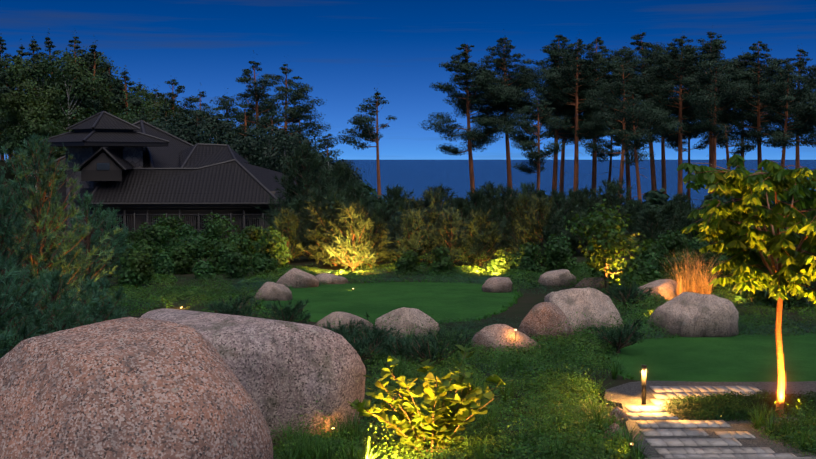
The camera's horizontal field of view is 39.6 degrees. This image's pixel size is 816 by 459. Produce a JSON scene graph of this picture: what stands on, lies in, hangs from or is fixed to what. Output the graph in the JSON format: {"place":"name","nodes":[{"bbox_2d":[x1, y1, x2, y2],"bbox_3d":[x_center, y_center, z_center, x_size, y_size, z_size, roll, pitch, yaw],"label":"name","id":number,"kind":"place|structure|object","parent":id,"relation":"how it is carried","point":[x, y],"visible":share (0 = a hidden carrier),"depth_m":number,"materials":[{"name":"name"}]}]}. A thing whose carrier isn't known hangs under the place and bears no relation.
{"place":"outdoors","nodes":[
{"label":"outdoors","id":0,"kind":"place"},
{"bbox_2d":[65,146,142,241],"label":"tower house stonework","id":1,"kind":"object","parent":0,"point":[133,155],"depth_m":95.36,"materials":[{"name":"grey stone"}]},
{"bbox_2d":[41,129,279,241],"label":"trim","id":2,"kind":"structure","parent":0,"point":[147,207],"depth_m":91.53,"materials":[{"name":"brown wood"}]},
{"bbox_2d":[49,152,281,241],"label":"house walls","id":3,"kind":"structure","parent":0,"point":[90,171],"depth_m":92.84,"materials":[{"name":"black wood"}]},
{"bbox_2d":[46,113,297,202],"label":"house roof","id":4,"kind":"structure","parent":3,"relation":"on","point":[232,182],"depth_m":94.13,"materials":[{"name":"grey tile"}]},
{"bbox_2d":[40,111,281,202],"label":"house ridge caps","id":5,"kind":"object","parent":4,"relation":"on","point":[143,132],"visible":0.58,"depth_m":96.11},
{"bbox_2d":[117,215,260,236],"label":"window frames","id":6,"kind":"structure","parent":3,"relation":"in","point":[200,216],"depth_m":92.84,"materials":[{"name":"brown wood"}]},
{"bbox_2d":[97,163,258,236],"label":"windows","id":7,"kind":"structure","parent":6,"relation":"in","point":[103,166],"depth_m":92.91,"materials":[{"name":"black glass"}]},
{"bbox_2d":[0,160,815,458],"bbox_3d":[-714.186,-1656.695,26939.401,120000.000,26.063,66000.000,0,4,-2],"label":"ground","id":8,"kind":"structure","parent":0,"point":[525,305],"depth_m":36.41,"materials":[{"name":"green plant"}]},
{"bbox_2d":[0,132,134,357],"bbox_3d":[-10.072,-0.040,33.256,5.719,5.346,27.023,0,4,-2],"label":"pine","id":9,"kind":"object","parent":8,"relation":"on","point":[36,317],"depth_m":31.57,"materials":[{"name":"green plant"}]},
{"bbox_2d":[0,28,161,160],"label":"trees","id":10,"kind":"object","parent":8,"relation":"on","point":[90,103],"depth_m":144.35,"materials":[{"name":"green plant"}]},
{"bbox_2d":[0,317,272,458],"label":"boulder","id":11,"kind":"object","parent":8,"relation":"on","point":[132,388],"visible":1,"depth_m":14.10,"materials":[{"name":"pink stone"}]},
{"bbox_2d":[0,44,328,196],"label":"trees","id":12,"kind":"object","parent":8,"relation":"on","point":[10,138],"depth_m":140.42,"materials":[{"name":"green plant"}]},
{"bbox_2d":[140,308,365,444],"bbox_3d":[-3.243,2.648,19.868,4.626,2.349,3.450,2,4,34],"label":"boulder","id":13,"kind":"object","parent":8,"relation":"on","point":[283,371],"visible":0.48,"depth_m":18.67,"materials":[{"name":"grey stone"}]},
{"bbox_2d":[151,112,365,205],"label":"dark foliage","id":14,"kind":"object","parent":8,"relation":"on","point":[247,144],"visible":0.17,"depth_m":116.96,"materials":[{"name":"green plant"}]},
{"bbox_2d":[254,282,292,300],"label":"boulder","id":15,"kind":"object","parent":8,"relation":"on","point":[271,291],"visible":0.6,"depth_m":37.69,"materials":[{"name":"beige stone"}]},
{"bbox_2d":[276,268,318,287],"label":"boulder","id":16,"kind":"object","parent":8,"relation":"on","point":[294,277],"visible":0.71,"depth_m":41.43,"materials":[{"name":"beige stone"}]},
{"bbox_2d":[315,273,347,283],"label":"boulder","id":17,"kind":"object","parent":8,"relation":"on","point":[328,278],"visible":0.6,"depth_m":42.66,"materials":[{"name":"stone"}]},
{"bbox_2d":[314,312,373,331],"bbox_3d":[-1.799,2.567,31.418,1.690,0.530,1.183,0,4,-2],"label":"boulder","id":18,"kind":"object","parent":8,"relation":"on","point":[346,317],"visible":0.52,"depth_m":31.14,"materials":[{"name":"beige stone"}]},
{"bbox_2d":[259,282,519,325],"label":"lawn","id":19,"kind":"structure","parent":8,"relation":"on","point":[445,300],"depth_m":37.94,"materials":[{"name":"green plant"}]},
{"bbox_2d":[375,307,439,340],"bbox_3d":[-0.006,2.517,29.867,1.730,0.950,1.384,0,4,-2],"label":"boulder","id":20,"kind":"object","parent":8,"relation":"on","point":[411,315],"visible":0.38,"depth_m":29.52,"materials":[{"name":"stone"}]},
{"bbox_2d":[207,279,652,369],"bbox_3d":[1.154,2.295,30.471,13.463,1.028,11.778,0,4,-2],"label":"juniper shrub","id":21,"kind":"object","parent":8,"relation":"on","point":[360,347],"depth_m":27.16,"materials":[{"name":"green plant"}]},
{"bbox_2d":[347,345,513,456],"bbox_3d":[0.356,2.763,17.759,2.576,1.679,1.800,0,4,-2],"label":"shrub","id":22,"kind":"object","parent":8,"relation":"on","point":[472,399],"depth_m":17.46,"materials":[{"name":"yellow plant"}]},
{"bbox_2d":[384,187,483,265],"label":"shrub","id":23,"kind":"object","parent":8,"relation":"on","point":[432,218],"depth_m":49.74,"materials":[{"name":"green plant"}]},
{"bbox_2d":[57,263,815,458],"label":"plants","id":24,"kind":"object","parent":8,"relation":"on","point":[472,323],"visible":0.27,"depth_m":31.68,"materials":[{"name":"green plant"}]},
{"bbox_2d":[96,250,815,458],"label":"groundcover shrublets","id":25,"kind":"object","parent":8,"relation":"on","point":[700,407],"visible":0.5,"depth_m":22.12,"materials":[{"name":"green plant"}]},
{"bbox_2d":[102,213,813,308],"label":"shrub","id":26,"kind":"object","parent":8,"relation":"on","point":[190,246],"depth_m":45.83,"materials":[{"name":"green plant"}]},
{"bbox_2d":[180,271,737,458],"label":"spotlights","id":27,"kind":"object","parent":8,"relation":"on","point":[631,444],"visible":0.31,"depth_m":18.68,"materials":[{"name":"black metal"}]},
{"bbox_2d":[133,25,815,216],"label":"pines","id":28,"kind":"object","parent":8,"relation":"on","point":[493,96],"depth_m":202.24,"materials":[{"name":"green plant"}]},
{"bbox_2d":[482,277,511,292],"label":"boulder","id":29,"kind":"object","parent":8,"relation":"on","point":[497,284],"visible":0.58,"depth_m":39.97,"materials":[{"name":"grey stone"}]},
{"bbox_2d":[471,324,540,355],"bbox_3d":[2.415,2.702,27.608,1.741,0.818,1.219,0,4,-2],"label":"boulder","id":30,"kind":"object","parent":8,"relation":"on","point":[486,336],"visible":0.5,"depth_m":27.30,"materials":[{"name":"grey stone"}]},
{"bbox_2d":[253,279,815,384],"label":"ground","id":31,"kind":"structure","parent":8,"relation":"on","point":[515,301],"depth_m":34.35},
{"bbox_2d":[255,142,815,309],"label":"shrubs","id":32,"kind":"object","parent":8,"relation":"on","point":[517,224],"depth_m":52.29,"materials":[{"name":"green plant"}]},
{"bbox_2d":[270,327,815,458],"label":"grass tussocks","id":33,"kind":"object","parent":8,"relation":"on","point":[301,451],"depth_m":18.46,"materials":[{"name":"green plant"}]},
{"bbox_2d":[278,181,811,214],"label":"shrubs","id":34,"kind":"object","parent":8,"relation":"on","point":[656,198],"depth_m":79.24,"materials":[{"name":"green plant"}]},
{"bbox_2d":[518,302,573,340],"bbox_3d":[3.510,2.462,29.139,1.470,1.236,0.882,0,4,-2],"label":"boulder","id":35,"kind":"object","parent":8,"relation":"on","point":[539,317],"visible":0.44,"depth_m":28.73,"materials":[{"name":"stone"}]},
{"bbox_2d":[538,269,576,286],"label":"boulder","id":36,"kind":"object","parent":8,"relation":"on","point":[555,277],"visible":0.77,"depth_m":41.89,"materials":[{"name":"stone"}]},
{"bbox_2d":[544,287,623,334],"bbox_3d":[4.825,2.297,30.804,1.990,1.414,1.530,-1,4,-10],"label":"boulder","id":37,"kind":"object","parent":8,"relation":"on","point":[571,301],"visible":0.46,"depth_m":30.42,"materials":[{"name":"stone"}]},
{"bbox_2d":[574,277,604,290],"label":"boulder","id":38,"kind":"object","parent":8,"relation":"on","point":[588,282],"visible":0.44,"depth_m":40.29,"materials":[{"name":"grey stone"}]},
{"bbox_2d":[564,199,650,290],"bbox_3d":[6.996,0.578,39.942,2.948,3.300,2.797,0,4,-2],"label":"shrub","id":39,"kind":"object","parent":8,"relation":"on","point":[599,260],"depth_m":39.51,"materials":[{"name":"green plant"}]},
{"bbox_2d":[605,423,623,439],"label":"rock","id":40,"kind":"object","parent":8,"relation":"on","point":[616,427],"visible":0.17,"depth_m":18.71,"materials":[{"name":"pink stone"}]},
{"bbox_2d":[609,407,627,426],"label":"rock","id":41,"kind":"object","parent":8,"relation":"on","point":[620,412],"visible":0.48,"depth_m":19.93,"materials":[{"name":"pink stone"}]},
{"bbox_2d":[638,279,686,301],"bbox_3d":[8.517,2.064,38.038,1.739,0.796,1.391,0,4,-2],"label":"boulder","id":42,"kind":"object","parent":8,"relation":"on","point":[663,287],"visible":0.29,"depth_m":37.63,"materials":[{"name":"beige stone"}]},
{"bbox_2d":[660,248,721,295],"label":"feather grass","id":43,"kind":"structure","parent":8,"relation":"on","point":[706,286],"depth_m":37.52,"materials":[{"name":"plant"}]},
{"bbox_2d":[644,292,738,336],"bbox_3d":[7.693,2.344,30.641,2.430,1.307,1.701,0,4,-2],"label":"boulder","id":44,"kind":"object","parent":8,"relation":"on","point":[690,314],"visible":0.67,"depth_m":29.97,"materials":[{"name":"stone"}]},
{"bbox_2d":[599,333,815,381],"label":"lawn","id":45,"kind":"structure","parent":8,"relation":"on","point":[751,358],"depth_m":26.70,"materials":[{"name":"green plant"}]},
{"bbox_2d":[604,381,815,457],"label":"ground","id":46,"kind":"structure","parent":8,"relation":"on","point":[627,394],"depth_m":20.10,"materials":[{"name":"grey stone"}]},
{"bbox_2d":[640,365,646,405],"bbox_3d":[4.400,2.911,21.138,0.100,0.770,0.100,0,4,-2],"label":"bollard light","id":47,"kind":"object","parent":46,"relation":"on","point":[643,397],"visible":0.83,"depth_m":21.11,"materials":[{"name":"black metal"}]},
{"bbox_2d":[625,386,796,457],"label":"path pavers","id":48,"kind":"object","parent":46,"relation":"on","point":[662,394],"visible":0.79,"depth_m":19.08,"materials":[{"name":"stone"}]},
{"bbox_2d":[644,457,815,458],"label":"slab","id":49,"kind":"structure","parent":48,"relation":"attached to","point":[740,458],"depth_m":17.37,"materials":[{"name":"stone"}]},
{"bbox_2d":[677,154,815,416],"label":"tree","id":50,"kind":"object","parent":8,"relation":"on","point":[745,210],"depth_m":19.51,"materials":[{"name":"green plant"}]},
{"bbox_2d":[0,0,815,159],"label":"sky","id":51,"kind":"structure","parent":0,"point":[343,49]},
{"bbox_2d":[4,160,815,219],"bbox_3d":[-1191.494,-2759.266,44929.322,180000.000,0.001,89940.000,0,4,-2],"label":"sea","id":52,"kind":"structure","parent":0,"point":[418,176],"depth_m":1553.05,"materials":[{"name":"blue liquid"}]}
]}

